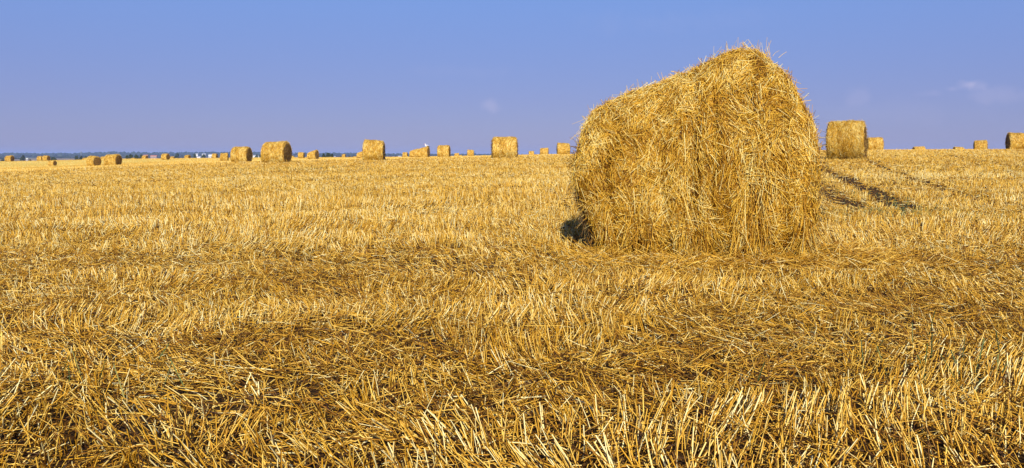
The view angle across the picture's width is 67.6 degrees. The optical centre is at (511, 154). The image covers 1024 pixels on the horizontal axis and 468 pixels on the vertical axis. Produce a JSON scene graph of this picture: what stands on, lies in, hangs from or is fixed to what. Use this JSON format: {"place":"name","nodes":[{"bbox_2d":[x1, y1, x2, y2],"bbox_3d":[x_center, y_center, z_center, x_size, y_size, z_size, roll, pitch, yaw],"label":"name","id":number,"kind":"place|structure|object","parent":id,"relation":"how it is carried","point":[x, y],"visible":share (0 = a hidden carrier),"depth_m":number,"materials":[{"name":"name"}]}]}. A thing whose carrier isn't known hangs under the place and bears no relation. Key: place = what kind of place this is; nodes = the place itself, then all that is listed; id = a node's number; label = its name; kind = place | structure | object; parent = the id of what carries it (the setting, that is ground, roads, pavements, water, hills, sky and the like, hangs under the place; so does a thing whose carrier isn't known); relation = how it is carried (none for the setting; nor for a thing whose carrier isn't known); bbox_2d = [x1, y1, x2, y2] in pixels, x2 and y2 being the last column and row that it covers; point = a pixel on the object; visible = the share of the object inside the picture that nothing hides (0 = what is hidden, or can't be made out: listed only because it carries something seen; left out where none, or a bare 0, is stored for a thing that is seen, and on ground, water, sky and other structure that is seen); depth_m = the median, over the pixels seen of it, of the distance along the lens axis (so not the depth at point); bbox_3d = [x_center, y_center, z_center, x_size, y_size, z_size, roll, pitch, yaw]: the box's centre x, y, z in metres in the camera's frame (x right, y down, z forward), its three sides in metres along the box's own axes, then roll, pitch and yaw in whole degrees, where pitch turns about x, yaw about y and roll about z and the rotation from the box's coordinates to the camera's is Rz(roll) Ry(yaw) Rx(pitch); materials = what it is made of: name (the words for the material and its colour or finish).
{"place":"outdoors","nodes":[
{"label":"outdoors","id":0,"kind":"place"},
{"bbox_2d":[0,148,1023,467],"bbox_3d":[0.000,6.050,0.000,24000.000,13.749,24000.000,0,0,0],"label":"field","id":1,"kind":"structure","parent":0,"point":[398,444],"depth_m":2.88,"materials":[{"name":"plant"}]},
{"bbox_2d":[5,155,14,160],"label":"straw bale","id":2,"kind":"object","parent":1,"relation":"on","point":[10,158],"visible":0.88,"depth_m":195.40},
{"bbox_2d":[42,155,50,160],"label":"straw bale","id":3,"kind":"object","parent":1,"relation":"on","point":[45,158],"visible":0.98,"depth_m":191.51},
{"bbox_2d":[48,160,56,165],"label":"straw bale","id":4,"kind":"object","parent":1,"relation":"on","point":[52,162],"visible":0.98,"depth_m":140.65},
{"bbox_2d":[86,156,101,165],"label":"straw bale","id":5,"kind":"object","parent":1,"relation":"on","point":[93,160],"visible":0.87,"depth_m":108.51},
{"bbox_2d":[104,154,121,165],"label":"straw bale","id":6,"kind":"object","parent":1,"relation":"on","point":[113,159],"visible":0.93,"depth_m":99.41},
{"bbox_2d":[50,156,192,157],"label":"hedgerow","id":7,"kind":"object","parent":1,"relation":"on","point":[100,157],"visible":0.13,"depth_m":2498.43,"materials":[{"name":"green plant"}]},
{"bbox_2d":[161,154,169,159],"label":"straw bale","id":8,"kind":"object","parent":1,"relation":"on","point":[165,156],"visible":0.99,"depth_m":169.50},
{"bbox_2d":[220,152,228,160],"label":"straw bale","id":9,"kind":"object","parent":1,"relation":"on","point":[224,156],"visible":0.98,"depth_m":125.46},
{"bbox_2d":[230,146,252,162],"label":"straw bale","id":10,"kind":"object","parent":1,"relation":"on","point":[240,154],"visible":0.94,"depth_m":69.39},
{"bbox_2d":[0,151,551,156],"bbox_3d":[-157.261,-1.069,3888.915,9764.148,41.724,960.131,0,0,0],"label":"forest","id":11,"kind":"object","parent":1,"relation":"on","point":[123,153],"visible":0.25,"depth_m":3631.56,"materials":[{"name":"green plant"}]},
{"bbox_2d":[260,141,292,162],"bbox_3d":[-16.306,-0.135,53.019,1.971,1.776,1.743,0,0,7],"label":"straw bale","id":12,"kind":"object","parent":1,"relation":"on","point":[280,151],"visible":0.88,"depth_m":52.36},
{"bbox_2d":[298,152,304,157],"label":"straw bale","id":13,"kind":"object","parent":1,"relation":"on","point":[301,154],"visible":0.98,"depth_m":169.48},
{"bbox_2d":[307,149,319,158],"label":"straw bale","id":14,"kind":"object","parent":1,"relation":"on","point":[313,154],"visible":0.88,"depth_m":120.47},
{"bbox_2d":[356,151,362,157],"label":"straw bale","id":15,"kind":"object","parent":1,"relation":"on","point":[359,155],"visible":0.59,"depth_m":149.39},
{"bbox_2d":[362,139,385,160],"bbox_3d":[-10.089,-0.282,55.995,1.742,1.780,1.717,0,0,-3],"label":"straw bale","id":16,"kind":"object","parent":1,"relation":"on","point":[374,149],"visible":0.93,"depth_m":55.34},
{"bbox_2d":[409,149,416,156],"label":"straw bale","id":17,"kind":"object","parent":1,"relation":"on","point":[412,153],"visible":0.52,"depth_m":127.39},
{"bbox_2d":[415,146,429,157],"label":"straw bale","id":18,"kind":"object","parent":1,"relation":"on","point":[423,152],"visible":0.88,"depth_m":103.42},
{"bbox_2d":[437,145,450,156],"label":"straw bale","id":19,"kind":"object","parent":1,"relation":"on","point":[443,150],"visible":0.91,"depth_m":99.32},
{"bbox_2d":[467,150,473,155],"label":"straw bale","id":20,"kind":"object","parent":1,"relation":"on","point":[470,152],"visible":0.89,"depth_m":169.37},
{"bbox_2d":[490,136,518,157],"bbox_3d":[-0.521,-0.438,53.988,2.046,1.755,1.751,0,0,-2],"label":"straw bale","id":21,"kind":"object","parent":1,"relation":"on","point":[501,146],"visible":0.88,"depth_m":53.31},
{"bbox_2d":[0,148,1023,467],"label":"loose straw","id":22,"kind":"object","parent":1,"relation":"on","point":[864,258],"visible":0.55,"depth_m":3.63,"materials":[{"name":"yellow plant"}]},
{"bbox_2d":[540,148,548,153],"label":"straw bale","id":23,"kind":"object","parent":1,"relation":"on","point":[544,150],"visible":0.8,"depth_m":159.32},
{"bbox_2d":[556,142,570,153],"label":"straw bale","id":24,"kind":"object","parent":1,"relation":"on","point":[562,148],"visible":0.9,"depth_m":99.33},
{"bbox_2d":[565,39,833,260],"bbox_3d":[1.546,0.034,6.607,2.194,2.065,1.776,0,0,12],"label":"straw bale","id":25,"kind":"object","parent":1,"relation":"on","point":[722,149],"visible":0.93,"depth_m":5.98},
{"bbox_2d":[824,119,868,160],"bbox_3d":[13.343,-0.530,30.490,1.614,1.805,1.795,0,0,29],"label":"straw bale","id":26,"kind":"object","parent":1,"relation":"on","point":[847,139],"visible":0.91,"depth_m":29.91},
{"bbox_2d":[867,137,884,149],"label":"straw bale","id":27,"kind":"object","parent":1,"relation":"on","point":[875,143],"visible":0.77,"depth_m":86.38},
{"bbox_2d":[912,146,924,149],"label":"straw bale","id":28,"kind":"object","parent":1,"relation":"on","point":[919,147],"visible":0.38,"depth_m":234.21},
{"bbox_2d":[973,140,988,148],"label":"straw bale","id":29,"kind":"object","parent":1,"relation":"on","point":[980,144],"visible":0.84,"depth_m":113.42},
{"bbox_2d":[1004,132,1023,149],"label":"straw bale","id":30,"kind":"object","parent":1,"relation":"on","point":[1013,140],"visible":0.84,"depth_m":68.50},
{"bbox_2d":[0,0,1023,154],"label":"sky","id":31,"kind":"structure","parent":0,"point":[149,76],"materials":[{"name":"blue"}]}
]}

